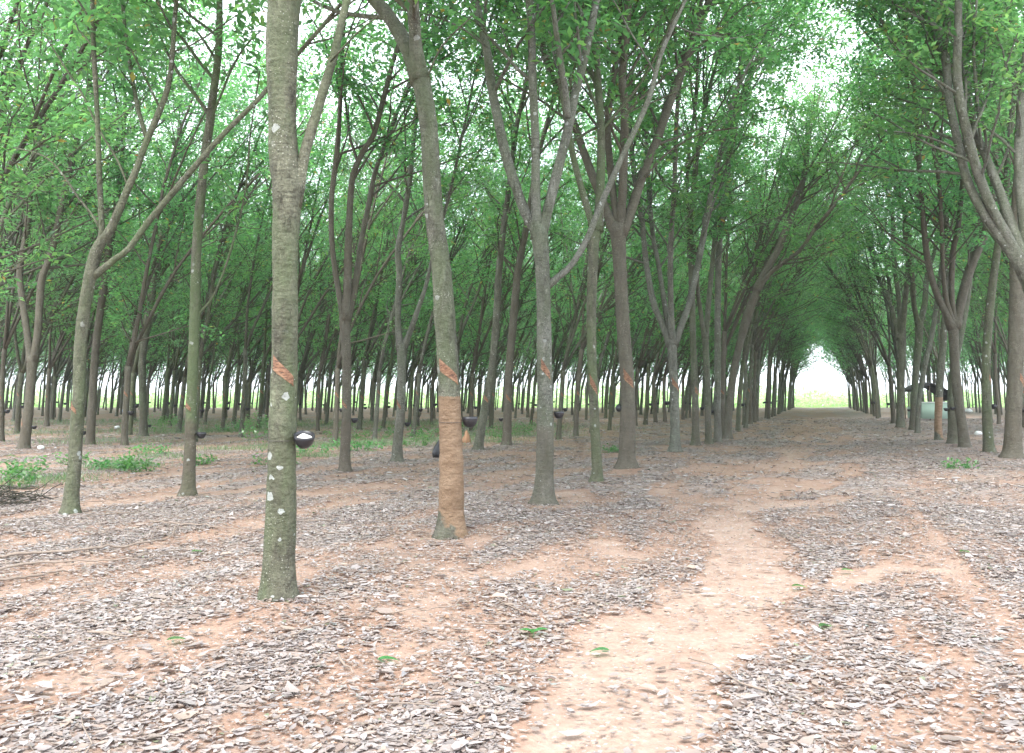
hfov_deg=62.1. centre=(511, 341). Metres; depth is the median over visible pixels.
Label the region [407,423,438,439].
weed plant
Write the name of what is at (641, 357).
rubber tree
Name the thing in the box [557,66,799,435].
rubber tree
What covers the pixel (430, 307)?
rubber tree
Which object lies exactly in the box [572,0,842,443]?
rubber tree
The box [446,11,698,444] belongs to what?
rubber tree
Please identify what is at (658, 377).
rubber tree
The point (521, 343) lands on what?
rubber tree
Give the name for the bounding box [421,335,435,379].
rubber tree
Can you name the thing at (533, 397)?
rubber tree
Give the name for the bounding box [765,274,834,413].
rubber tree
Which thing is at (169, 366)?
rubber tree
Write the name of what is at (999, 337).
rubber tree
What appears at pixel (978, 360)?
rubber tree
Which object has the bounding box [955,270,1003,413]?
rubber tree
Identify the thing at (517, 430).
weed plant
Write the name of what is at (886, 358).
rubber tree
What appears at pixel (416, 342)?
rubber tree
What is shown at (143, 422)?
rubber tree
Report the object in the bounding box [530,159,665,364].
rubber tree
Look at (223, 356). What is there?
rubber tree
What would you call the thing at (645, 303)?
rubber tree
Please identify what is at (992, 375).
rubber tree
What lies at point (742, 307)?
rubber tree
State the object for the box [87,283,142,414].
rubber tree
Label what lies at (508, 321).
rubber tree
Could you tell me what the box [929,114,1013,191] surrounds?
rubber tree
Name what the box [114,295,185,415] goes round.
rubber tree
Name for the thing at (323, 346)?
rubber tree
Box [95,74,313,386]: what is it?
rubber tree
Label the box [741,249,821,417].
rubber tree
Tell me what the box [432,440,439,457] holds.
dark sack
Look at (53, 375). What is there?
rubber tree
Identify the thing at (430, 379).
rubber tree
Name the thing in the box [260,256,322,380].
rubber tree
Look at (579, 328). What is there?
rubber tree
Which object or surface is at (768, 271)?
rubber tree
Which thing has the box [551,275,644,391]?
rubber tree
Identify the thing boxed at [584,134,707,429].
rubber tree
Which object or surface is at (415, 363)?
rubber tree
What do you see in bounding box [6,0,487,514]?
rubber tree
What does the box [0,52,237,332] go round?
rubber tree
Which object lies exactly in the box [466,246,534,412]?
rubber tree
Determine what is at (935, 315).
rubber tree
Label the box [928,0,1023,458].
rubber tree
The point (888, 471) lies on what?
fallen branch
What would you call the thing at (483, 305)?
rubber tree
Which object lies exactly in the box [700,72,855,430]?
rubber tree
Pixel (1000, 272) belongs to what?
rubber tree
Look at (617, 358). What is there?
rubber tree
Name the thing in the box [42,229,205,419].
rubber tree
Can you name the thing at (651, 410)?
rubber tree
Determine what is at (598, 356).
rubber tree
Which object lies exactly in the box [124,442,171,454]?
weed plant
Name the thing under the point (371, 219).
rubber tree
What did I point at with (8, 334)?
rubber tree
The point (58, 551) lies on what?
fallen branch
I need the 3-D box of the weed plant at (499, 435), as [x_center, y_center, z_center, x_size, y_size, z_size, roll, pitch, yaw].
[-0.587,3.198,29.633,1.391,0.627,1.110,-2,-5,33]
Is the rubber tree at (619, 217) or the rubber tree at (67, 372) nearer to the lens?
the rubber tree at (619, 217)
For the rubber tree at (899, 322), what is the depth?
41.94 m
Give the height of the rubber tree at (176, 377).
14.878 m
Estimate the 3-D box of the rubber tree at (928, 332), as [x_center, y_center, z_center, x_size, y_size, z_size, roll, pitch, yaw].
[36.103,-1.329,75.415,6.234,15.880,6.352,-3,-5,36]
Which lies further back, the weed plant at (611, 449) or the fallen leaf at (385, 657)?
the weed plant at (611, 449)
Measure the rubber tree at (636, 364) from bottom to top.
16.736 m
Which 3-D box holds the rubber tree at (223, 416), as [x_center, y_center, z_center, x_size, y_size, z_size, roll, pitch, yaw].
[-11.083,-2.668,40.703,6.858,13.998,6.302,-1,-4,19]
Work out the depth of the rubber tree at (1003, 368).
72.78 m
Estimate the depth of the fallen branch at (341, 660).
4.57 m
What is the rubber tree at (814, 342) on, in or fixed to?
on the ground at (726, 634)
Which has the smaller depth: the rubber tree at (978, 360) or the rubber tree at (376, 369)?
the rubber tree at (978, 360)
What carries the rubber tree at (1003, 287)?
on the ground at (726, 634)
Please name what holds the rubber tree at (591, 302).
on the ground at (726, 634)
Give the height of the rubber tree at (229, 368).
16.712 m
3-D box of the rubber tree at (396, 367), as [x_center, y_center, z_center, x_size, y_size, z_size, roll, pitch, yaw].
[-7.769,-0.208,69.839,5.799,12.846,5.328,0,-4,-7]
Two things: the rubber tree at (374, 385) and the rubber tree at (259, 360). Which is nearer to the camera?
the rubber tree at (374, 385)
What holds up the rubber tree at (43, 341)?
on the ground at (726, 634)
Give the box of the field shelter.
[904,383,947,419]
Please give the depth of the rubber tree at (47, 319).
35.21 m
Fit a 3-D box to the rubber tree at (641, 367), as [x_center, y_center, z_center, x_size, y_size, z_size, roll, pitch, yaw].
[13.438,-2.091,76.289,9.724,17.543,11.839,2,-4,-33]
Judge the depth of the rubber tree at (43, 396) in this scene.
69.95 m
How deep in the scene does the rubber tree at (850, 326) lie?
64.71 m
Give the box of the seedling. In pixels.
[520,627,546,638]
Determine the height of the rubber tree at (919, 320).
17.486 m
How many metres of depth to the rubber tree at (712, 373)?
79.24 m
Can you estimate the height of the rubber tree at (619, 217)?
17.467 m
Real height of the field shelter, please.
2.617 m
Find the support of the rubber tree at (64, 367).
on the ground at (726, 634)
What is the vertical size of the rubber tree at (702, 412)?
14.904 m
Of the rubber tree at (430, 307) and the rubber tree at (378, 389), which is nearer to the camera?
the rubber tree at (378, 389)
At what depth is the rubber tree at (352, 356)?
50.17 m
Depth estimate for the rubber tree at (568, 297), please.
65.52 m
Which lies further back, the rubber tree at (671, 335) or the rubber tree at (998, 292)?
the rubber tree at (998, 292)
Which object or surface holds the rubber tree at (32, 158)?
on the ground at (726, 634)
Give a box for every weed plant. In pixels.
[0,456,49,488]
[5,454,50,477]
[52,452,93,464]
[84,450,143,470]
[112,454,160,472]
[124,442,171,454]
[138,413,178,433]
[182,454,217,465]
[213,421,239,431]
[234,414,267,428]
[238,410,267,445]
[251,447,301,465]
[296,442,334,452]
[321,428,368,441]
[328,438,386,450]
[362,425,394,436]
[390,433,428,446]
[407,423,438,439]
[472,426,513,441]
[512,420,535,434]
[601,443,618,452]
[941,457,979,468]
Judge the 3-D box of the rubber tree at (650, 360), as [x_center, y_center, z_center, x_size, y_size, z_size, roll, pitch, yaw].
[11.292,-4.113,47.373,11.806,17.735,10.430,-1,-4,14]
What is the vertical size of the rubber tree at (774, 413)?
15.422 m
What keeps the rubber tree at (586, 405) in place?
on the ground at (726, 634)
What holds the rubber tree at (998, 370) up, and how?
on the ground at (726, 634)
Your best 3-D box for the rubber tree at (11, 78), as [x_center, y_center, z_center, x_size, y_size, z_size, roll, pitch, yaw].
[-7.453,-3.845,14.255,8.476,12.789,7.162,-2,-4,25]
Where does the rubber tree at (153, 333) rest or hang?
on the ground at (726, 634)
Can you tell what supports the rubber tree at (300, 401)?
on the ground at (726, 634)
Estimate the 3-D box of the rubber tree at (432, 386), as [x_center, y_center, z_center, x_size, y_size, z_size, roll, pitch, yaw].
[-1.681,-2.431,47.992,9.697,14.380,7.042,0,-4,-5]
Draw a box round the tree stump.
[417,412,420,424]
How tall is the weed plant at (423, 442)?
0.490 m
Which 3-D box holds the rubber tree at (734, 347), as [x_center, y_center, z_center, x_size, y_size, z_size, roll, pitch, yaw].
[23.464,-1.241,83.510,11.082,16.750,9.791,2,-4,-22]
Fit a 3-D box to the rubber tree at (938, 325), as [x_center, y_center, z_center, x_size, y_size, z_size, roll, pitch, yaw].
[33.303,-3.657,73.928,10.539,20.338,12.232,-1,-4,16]
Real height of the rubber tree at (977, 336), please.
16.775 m
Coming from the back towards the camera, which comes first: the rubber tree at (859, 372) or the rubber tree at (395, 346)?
the rubber tree at (859, 372)
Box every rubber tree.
[0,0,203,270]
[0,0,212,448]
[0,0,221,304]
[0,0,229,440]
[0,0,267,315]
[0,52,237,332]
[0,64,175,329]
[0,101,211,433]
[0,138,104,296]
[0,157,134,305]
[0,183,153,342]
[0,272,79,369]
[0,322,75,372]
[2,226,79,420]
[4,297,51,414]
[5,328,45,377]
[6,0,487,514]
[9,323,68,408]
[11,143,186,366]
[12,272,69,413]
[19,327,73,414]
[21,248,132,417]
[31,164,151,426]
[37,4,230,444]
[41,314,76,415]
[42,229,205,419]
[45,98,255,424]
[47,234,227,421]
[47,271,142,417]
[50,284,132,402]
[53,53,267,359]
[58,271,152,381]
[85,99,271,434]
[85,214,183,416]
[86,0,406,445]
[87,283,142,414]
[94,256,147,366]
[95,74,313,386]
[106,32,264,435]
[107,0,336,496]
[109,335,131,412]
[111,240,187,366]
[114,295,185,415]
[116,279,164,414]
[124,132,265,323]
[127,252,242,419]
[131,137,320,425]
[137,0,472,539]
[139,308,187,398]
[146,255,227,416]
[147,282,230,379]
[148,0,376,441]
[151,176,311,418]
[154,150,271,420]
[163,117,401,432]
[164,318,252,409]
[174,252,263,415]
[176,167,311,369]
[188,141,358,430]
[189,38,521,338]
[190,118,385,423]
[199,189,267,417]
[201,195,300,424]
[201,260,300,415]
[209,56,407,436]
[212,319,257,412]
[216,297,256,372]
[219,212,358,418]
[222,250,325,419]
[226,211,302,416]
[236,270,353,411]
[237,49,420,427]
[241,251,355,416]
[247,0,545,471]
[256,173,379,422]
[257,0,377,601]
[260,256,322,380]
[260,310,366,413]
[263,257,380,362]
[297,153,446,412]
[298,187,417,420]
[298,220,332,372]
[298,300,326,373]
[298,325,354,412]
[299,207,422,419]
[301,105,461,430]
[301,143,456,424]
[304,286,382,413]
[315,0,523,443]
[318,0,586,461]
[318,319,381,413]
[320,161,507,364]
[337,0,796,505]
[340,94,528,429]
[340,266,411,368]
[341,321,419,377]
[345,22,522,439]
[351,294,410,414]
[354,191,456,418]
[354,319,421,407]
[358,166,485,427]
[363,239,511,421]
[370,256,463,414]
[378,259,480,416]
[380,127,533,425]
[381,57,574,436]
[383,264,428,416]
[390,289,470,378]
[394,238,508,383]
[399,192,562,424]
[402,209,505,419]
[405,280,454,373]
[413,227,506,414]
[420,75,596,358]
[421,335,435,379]
[426,257,510,418]
[427,324,480,412]
[434,223,530,355]
[441,0,784,468]
[445,3,604,449]
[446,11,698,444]
[452,77,639,430]
[454,253,536,369]
[455,226,554,416]
[456,280,509,379]
[458,252,535,412]
[459,300,501,374]
[463,85,644,428]
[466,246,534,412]
[471,264,556,416]
[475,191,577,419]
[476,90,659,360]
[488,237,577,415]
[500,282,574,378]
[506,219,586,416]
[509,241,586,418]
[515,194,608,424]
[520,297,571,413]
[522,0,718,482]
[526,192,639,344]
[526,250,576,407]
[527,73,761,439]
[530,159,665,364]
[548,0,884,451]
[550,101,772,432]
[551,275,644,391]
[552,308,599,372]
[555,156,655,420]
[556,232,607,356]
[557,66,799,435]
[561,293,645,414]
[563,219,662,419]
[568,280,646,376]
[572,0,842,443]
[574,286,615,413]
[576,242,674,374]
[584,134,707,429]
[596,221,677,417]
[597,294,644,385]
[597,335,643,412]
[601,284,687,369]
[605,205,701,416]
[609,295,660,369]
[617,153,713,351]
[627,116,805,424]
[628,143,849,425]
[628,225,773,422]
[635,287,688,379]
[639,248,729,414]
[644,254,741,373]
[645,332,697,413]
[650,338,684,412]
[651,321,713,397]
[652,0,799,445]
[662,0,946,431]
[662,229,763,421]
[663,247,741,418]
[673,65,921,401]
[678,0,819,442]
[679,226,807,398]
[679,229,776,419]
[679,253,749,415]
[688,238,814,417]
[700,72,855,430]
[701,251,753,415]
[710,107,928,423]
[710,130,869,420]
[710,252,748,414]
[710,284,750,409]
[721,238,764,370]
[722,8,1023,438]
[723,66,920,427]
[728,136,867,424]
[732,115,900,421]
[734,225,815,372]
[737,256,833,414]
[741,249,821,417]
[743,145,899,418]
[759,256,844,415]
[764,272,816,396]
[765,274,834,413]
[765,277,826,413]
[769,0,1023,447]
[771,245,856,416]
[779,297,811,397]
[781,262,831,411]
[785,2,984,429]
[792,0,1023,291]
[793,143,938,423]
[798,212,894,417]
[798,238,895,414]
[799,88,950,427]
[800,109,936,424]
[805,194,905,415]
[805,265,909,412]
[806,262,915,362]
[806,306,874,412]
[810,223,881,415]
[811,195,913,416]
[811,275,885,413]
[812,295,886,407]
[829,0,1023,452]
[830,10,1005,439]
[839,4,1015,443]
[846,161,1001,423]
[865,239,940,401]
[866,39,1022,326]
[873,210,1004,371]
[874,71,1015,267]
[875,218,959,401]
[876,80,1008,432]
[877,194,1008,354]
[879,230,955,401]
[883,260,935,401]
[886,100,1023,427]
[889,263,947,374]
[891,264,1002,414]
[896,253,940,401]
[906,8,1019,309]
[921,196,1008,422]
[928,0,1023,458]
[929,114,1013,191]
[934,261,1007,382]
[937,274,1006,380]
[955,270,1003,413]
[956,285,1007,350]
[956,286,999,413]
[959,185,1011,330]
[966,260,1008,331]
[975,276,1007,339]
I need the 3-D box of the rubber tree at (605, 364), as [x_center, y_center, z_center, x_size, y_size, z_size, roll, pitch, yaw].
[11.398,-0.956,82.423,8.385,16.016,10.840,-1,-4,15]
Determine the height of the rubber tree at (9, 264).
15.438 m
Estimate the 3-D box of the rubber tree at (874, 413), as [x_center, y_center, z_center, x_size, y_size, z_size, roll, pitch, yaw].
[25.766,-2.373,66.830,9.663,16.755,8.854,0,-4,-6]
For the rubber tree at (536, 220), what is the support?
on the ground at (726, 634)
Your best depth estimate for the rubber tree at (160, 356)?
72.52 m
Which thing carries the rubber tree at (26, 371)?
on the ground at (726, 634)
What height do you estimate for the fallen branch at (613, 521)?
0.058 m
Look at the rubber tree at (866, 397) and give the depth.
78.54 m
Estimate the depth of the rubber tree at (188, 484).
13.29 m
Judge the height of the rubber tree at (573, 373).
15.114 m
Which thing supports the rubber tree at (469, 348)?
on the ground at (726, 634)
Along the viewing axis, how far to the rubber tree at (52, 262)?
38.89 m
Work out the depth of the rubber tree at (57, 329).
62.93 m
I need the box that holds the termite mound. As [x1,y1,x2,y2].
[462,430,470,442]
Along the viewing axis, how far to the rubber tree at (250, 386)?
59.20 m
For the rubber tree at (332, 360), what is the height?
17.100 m
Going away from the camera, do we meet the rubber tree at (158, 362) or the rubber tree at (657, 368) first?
the rubber tree at (657, 368)
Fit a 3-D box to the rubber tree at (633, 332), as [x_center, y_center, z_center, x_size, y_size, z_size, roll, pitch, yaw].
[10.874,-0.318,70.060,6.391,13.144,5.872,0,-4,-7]
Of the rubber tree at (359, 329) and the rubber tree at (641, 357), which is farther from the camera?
the rubber tree at (359, 329)
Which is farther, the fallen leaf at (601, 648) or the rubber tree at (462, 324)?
the rubber tree at (462, 324)
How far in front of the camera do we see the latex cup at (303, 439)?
6.00 m
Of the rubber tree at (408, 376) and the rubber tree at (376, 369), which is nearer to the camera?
the rubber tree at (408, 376)
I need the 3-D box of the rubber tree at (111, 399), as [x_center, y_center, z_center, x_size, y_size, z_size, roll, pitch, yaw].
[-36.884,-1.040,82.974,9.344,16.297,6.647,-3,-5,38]
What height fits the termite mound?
0.472 m
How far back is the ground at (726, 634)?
6.44 m
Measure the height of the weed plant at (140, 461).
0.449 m
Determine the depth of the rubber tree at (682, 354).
57.46 m
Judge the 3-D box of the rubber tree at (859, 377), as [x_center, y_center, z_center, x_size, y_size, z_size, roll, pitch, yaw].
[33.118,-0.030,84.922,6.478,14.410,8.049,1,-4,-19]
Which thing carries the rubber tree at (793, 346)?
on the ground at (726, 634)
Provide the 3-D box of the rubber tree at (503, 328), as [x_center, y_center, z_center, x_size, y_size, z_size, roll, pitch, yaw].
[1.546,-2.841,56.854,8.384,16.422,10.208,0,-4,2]
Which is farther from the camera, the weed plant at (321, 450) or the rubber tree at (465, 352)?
the rubber tree at (465, 352)
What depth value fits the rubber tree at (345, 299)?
17.86 m
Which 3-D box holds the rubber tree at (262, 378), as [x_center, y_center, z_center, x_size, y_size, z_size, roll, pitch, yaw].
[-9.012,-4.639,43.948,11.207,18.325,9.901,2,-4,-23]
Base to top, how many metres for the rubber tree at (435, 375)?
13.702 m
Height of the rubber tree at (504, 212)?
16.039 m
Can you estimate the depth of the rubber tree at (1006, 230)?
16.68 m
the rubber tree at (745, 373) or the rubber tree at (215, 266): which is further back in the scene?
the rubber tree at (745, 373)
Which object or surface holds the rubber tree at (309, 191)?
on the ground at (726, 634)
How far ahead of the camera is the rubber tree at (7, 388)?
72.86 m
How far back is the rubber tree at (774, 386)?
63.40 m
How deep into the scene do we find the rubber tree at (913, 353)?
84.69 m
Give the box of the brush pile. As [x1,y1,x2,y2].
[0,470,62,505]
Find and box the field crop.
[4,377,1005,406]
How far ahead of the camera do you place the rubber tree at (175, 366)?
44.31 m
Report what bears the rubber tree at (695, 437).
on the ground at (726, 634)
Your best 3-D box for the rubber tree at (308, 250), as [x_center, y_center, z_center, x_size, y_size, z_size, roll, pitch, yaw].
[-5.624,-4.100,34.924,13.250,16.010,9.622,-1,-4,8]
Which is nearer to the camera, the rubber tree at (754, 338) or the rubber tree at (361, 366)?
the rubber tree at (754, 338)
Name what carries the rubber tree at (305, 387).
on the ground at (726, 634)
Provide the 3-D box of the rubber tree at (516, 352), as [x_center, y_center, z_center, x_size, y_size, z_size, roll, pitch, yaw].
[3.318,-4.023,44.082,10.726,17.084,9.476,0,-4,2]
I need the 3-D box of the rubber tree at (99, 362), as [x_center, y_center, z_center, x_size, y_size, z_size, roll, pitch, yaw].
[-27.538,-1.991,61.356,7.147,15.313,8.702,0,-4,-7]
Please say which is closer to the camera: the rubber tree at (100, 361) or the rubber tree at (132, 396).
the rubber tree at (132, 396)
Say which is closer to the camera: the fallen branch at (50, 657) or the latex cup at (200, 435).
the fallen branch at (50, 657)
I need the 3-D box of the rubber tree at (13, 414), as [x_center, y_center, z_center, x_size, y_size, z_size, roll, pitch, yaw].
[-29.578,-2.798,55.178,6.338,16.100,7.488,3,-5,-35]
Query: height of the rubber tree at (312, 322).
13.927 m
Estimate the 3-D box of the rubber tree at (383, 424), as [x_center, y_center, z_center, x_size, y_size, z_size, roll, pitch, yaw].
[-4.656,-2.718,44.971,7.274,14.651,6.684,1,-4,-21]
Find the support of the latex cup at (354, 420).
attached to the rubber tree at (345, 299)
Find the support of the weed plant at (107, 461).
on the ground at (726, 634)
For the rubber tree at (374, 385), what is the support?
on the ground at (726, 634)
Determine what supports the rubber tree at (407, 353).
on the ground at (726, 634)
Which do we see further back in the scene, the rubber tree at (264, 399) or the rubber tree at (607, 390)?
the rubber tree at (264, 399)
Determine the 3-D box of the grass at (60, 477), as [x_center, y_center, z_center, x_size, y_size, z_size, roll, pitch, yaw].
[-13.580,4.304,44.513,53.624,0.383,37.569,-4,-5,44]
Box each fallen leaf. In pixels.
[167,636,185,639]
[377,656,397,659]
[591,647,609,650]
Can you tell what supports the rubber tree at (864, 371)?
on the ground at (726, 634)
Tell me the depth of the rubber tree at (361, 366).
84.17 m
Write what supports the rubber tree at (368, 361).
on the ground at (726, 634)
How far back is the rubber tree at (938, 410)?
29.64 m
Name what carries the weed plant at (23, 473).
on the ground at (726, 634)
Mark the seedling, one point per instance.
(534, 630)
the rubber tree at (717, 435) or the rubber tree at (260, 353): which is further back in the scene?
the rubber tree at (260, 353)
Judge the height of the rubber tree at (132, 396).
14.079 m
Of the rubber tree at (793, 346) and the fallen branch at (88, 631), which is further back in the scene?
the rubber tree at (793, 346)
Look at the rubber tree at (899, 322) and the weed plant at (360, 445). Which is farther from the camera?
the rubber tree at (899, 322)
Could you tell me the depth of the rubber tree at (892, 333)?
45.07 m
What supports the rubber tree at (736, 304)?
on the ground at (726, 634)
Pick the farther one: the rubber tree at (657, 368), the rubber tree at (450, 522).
the rubber tree at (657, 368)
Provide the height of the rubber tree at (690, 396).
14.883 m
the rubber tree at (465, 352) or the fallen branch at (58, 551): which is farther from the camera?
the rubber tree at (465, 352)
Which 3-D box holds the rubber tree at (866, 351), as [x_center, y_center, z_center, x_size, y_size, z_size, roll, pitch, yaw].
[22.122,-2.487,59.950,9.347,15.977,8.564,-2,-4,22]
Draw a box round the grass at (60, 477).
[0,416,683,486]
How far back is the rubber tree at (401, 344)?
20.43 m
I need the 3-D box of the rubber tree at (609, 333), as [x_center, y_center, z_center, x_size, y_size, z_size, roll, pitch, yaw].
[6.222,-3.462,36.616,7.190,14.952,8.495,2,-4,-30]
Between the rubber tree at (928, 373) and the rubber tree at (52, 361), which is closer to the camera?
the rubber tree at (52, 361)
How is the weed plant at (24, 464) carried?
on the ground at (726, 634)
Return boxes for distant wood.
[0,274,1007,412]
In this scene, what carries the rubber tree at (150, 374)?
on the ground at (726, 634)
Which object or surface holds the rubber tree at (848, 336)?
on the ground at (726, 634)
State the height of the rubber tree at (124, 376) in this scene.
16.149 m
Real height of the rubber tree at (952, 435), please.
16.725 m
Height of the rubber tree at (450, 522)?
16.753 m
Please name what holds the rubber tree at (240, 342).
on the ground at (726, 634)
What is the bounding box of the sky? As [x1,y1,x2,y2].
[0,0,1023,397]
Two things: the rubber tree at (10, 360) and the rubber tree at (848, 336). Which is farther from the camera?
the rubber tree at (10, 360)
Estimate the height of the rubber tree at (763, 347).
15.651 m
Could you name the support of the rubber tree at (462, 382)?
on the ground at (726, 634)
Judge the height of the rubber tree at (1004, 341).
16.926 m
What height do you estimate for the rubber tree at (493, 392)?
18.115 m
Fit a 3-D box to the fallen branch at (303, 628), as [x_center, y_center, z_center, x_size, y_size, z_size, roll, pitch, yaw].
[-1.136,1.753,5.323,0.037,0.056,0.763,-2,-4,27]
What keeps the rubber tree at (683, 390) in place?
on the ground at (726, 634)
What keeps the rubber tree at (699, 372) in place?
on the ground at (726, 634)
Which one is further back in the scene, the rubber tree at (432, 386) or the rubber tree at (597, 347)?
the rubber tree at (597, 347)
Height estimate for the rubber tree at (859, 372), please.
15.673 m
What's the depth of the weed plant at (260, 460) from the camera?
19.12 m
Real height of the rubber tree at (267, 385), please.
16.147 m
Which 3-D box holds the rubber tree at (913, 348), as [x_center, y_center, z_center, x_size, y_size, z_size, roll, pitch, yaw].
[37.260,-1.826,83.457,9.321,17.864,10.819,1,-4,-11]
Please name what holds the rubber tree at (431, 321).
on the ground at (726, 634)
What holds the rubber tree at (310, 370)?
on the ground at (726, 634)
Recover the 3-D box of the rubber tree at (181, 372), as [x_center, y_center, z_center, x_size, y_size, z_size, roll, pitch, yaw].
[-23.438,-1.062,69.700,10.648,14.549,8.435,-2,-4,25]
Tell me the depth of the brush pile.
12.07 m
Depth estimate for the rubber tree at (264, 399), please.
79.57 m
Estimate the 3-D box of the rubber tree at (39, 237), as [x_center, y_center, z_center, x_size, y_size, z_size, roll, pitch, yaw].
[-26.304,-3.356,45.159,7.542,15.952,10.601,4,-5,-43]
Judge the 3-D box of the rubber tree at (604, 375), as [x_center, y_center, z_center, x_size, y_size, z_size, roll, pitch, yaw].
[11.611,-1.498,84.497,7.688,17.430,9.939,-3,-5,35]
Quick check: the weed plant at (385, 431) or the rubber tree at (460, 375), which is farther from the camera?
the rubber tree at (460, 375)
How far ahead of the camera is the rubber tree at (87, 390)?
66.85 m
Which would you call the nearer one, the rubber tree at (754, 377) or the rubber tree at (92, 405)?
the rubber tree at (92, 405)
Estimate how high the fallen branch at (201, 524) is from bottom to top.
0.074 m
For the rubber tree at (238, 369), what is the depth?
49.20 m
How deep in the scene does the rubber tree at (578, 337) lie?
56.38 m
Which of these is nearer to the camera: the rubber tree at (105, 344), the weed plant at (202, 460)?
the weed plant at (202, 460)
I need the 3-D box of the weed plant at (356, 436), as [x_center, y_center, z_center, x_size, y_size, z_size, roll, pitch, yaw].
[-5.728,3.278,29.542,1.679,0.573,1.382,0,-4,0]
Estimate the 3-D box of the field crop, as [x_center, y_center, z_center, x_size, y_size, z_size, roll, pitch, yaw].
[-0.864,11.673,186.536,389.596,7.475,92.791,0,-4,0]
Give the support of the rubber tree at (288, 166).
on the ground at (726, 634)
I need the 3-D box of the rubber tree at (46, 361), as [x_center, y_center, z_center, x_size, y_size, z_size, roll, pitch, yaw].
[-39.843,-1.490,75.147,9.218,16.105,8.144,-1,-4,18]
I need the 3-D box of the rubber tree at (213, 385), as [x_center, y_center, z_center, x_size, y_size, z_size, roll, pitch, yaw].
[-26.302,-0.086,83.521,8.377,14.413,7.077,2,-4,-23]
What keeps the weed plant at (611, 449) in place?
on the ground at (726, 634)
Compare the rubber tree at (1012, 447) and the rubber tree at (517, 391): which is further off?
the rubber tree at (517, 391)
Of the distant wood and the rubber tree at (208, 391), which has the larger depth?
the distant wood
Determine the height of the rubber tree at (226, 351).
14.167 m
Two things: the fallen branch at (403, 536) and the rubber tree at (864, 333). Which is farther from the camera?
the rubber tree at (864, 333)
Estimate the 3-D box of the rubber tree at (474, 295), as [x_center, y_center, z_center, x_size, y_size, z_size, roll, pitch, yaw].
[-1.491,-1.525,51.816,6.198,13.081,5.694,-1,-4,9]
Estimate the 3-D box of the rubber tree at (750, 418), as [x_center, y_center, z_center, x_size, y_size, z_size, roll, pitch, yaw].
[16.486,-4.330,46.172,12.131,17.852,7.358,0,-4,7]
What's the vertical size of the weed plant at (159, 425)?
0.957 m
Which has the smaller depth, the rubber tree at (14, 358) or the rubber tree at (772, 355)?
the rubber tree at (772, 355)
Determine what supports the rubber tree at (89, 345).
on the ground at (726, 634)
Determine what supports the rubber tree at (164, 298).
on the ground at (726, 634)
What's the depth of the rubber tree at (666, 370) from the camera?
53.79 m
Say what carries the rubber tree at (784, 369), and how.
on the ground at (726, 634)
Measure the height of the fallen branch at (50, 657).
0.028 m
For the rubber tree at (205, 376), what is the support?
on the ground at (726, 634)
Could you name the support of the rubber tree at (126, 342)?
on the ground at (726, 634)
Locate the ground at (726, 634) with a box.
[0,398,1023,752]
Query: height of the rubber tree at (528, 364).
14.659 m
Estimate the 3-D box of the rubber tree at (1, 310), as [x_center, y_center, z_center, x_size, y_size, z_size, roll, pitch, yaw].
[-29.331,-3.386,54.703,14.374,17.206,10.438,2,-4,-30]
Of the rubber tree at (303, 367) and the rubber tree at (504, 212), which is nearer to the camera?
the rubber tree at (504, 212)
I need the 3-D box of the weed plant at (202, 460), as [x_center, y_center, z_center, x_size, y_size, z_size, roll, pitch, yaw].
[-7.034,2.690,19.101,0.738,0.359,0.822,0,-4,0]
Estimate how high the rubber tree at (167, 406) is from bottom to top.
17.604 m
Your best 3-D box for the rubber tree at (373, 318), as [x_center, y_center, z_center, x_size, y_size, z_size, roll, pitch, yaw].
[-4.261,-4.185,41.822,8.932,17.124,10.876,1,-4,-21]
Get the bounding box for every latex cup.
[184,432,205,438]
[266,430,314,448]
[341,418,357,422]
[438,417,477,427]
[553,411,563,418]
[615,403,635,411]
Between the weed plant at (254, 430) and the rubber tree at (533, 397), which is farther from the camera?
the rubber tree at (533, 397)
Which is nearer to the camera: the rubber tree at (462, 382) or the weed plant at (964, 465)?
the weed plant at (964, 465)
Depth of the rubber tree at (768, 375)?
57.54 m
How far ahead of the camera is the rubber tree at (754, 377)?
49.48 m
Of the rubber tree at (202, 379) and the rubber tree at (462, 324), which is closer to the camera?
the rubber tree at (462, 324)
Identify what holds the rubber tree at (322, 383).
on the ground at (726, 634)
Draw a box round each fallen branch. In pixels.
[0,521,183,557]
[0,552,168,570]
[0,569,85,580]
[33,632,148,660]
[48,493,156,503]
[87,629,151,636]
[149,520,262,529]
[290,609,368,635]
[337,654,353,673]
[379,533,433,539]
[394,590,482,612]
[587,516,640,532]
[622,557,683,561]
[858,470,921,474]
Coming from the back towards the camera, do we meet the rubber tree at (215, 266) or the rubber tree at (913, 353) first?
the rubber tree at (913, 353)
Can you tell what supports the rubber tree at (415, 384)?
on the ground at (726, 634)
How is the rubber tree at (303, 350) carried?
on the ground at (726, 634)
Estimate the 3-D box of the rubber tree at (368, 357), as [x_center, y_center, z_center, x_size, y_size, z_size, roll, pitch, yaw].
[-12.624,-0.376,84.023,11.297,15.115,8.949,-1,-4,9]
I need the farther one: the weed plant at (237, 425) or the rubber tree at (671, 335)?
the weed plant at (237, 425)
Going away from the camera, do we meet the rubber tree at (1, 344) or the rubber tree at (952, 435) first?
the rubber tree at (952, 435)
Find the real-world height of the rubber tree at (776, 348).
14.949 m

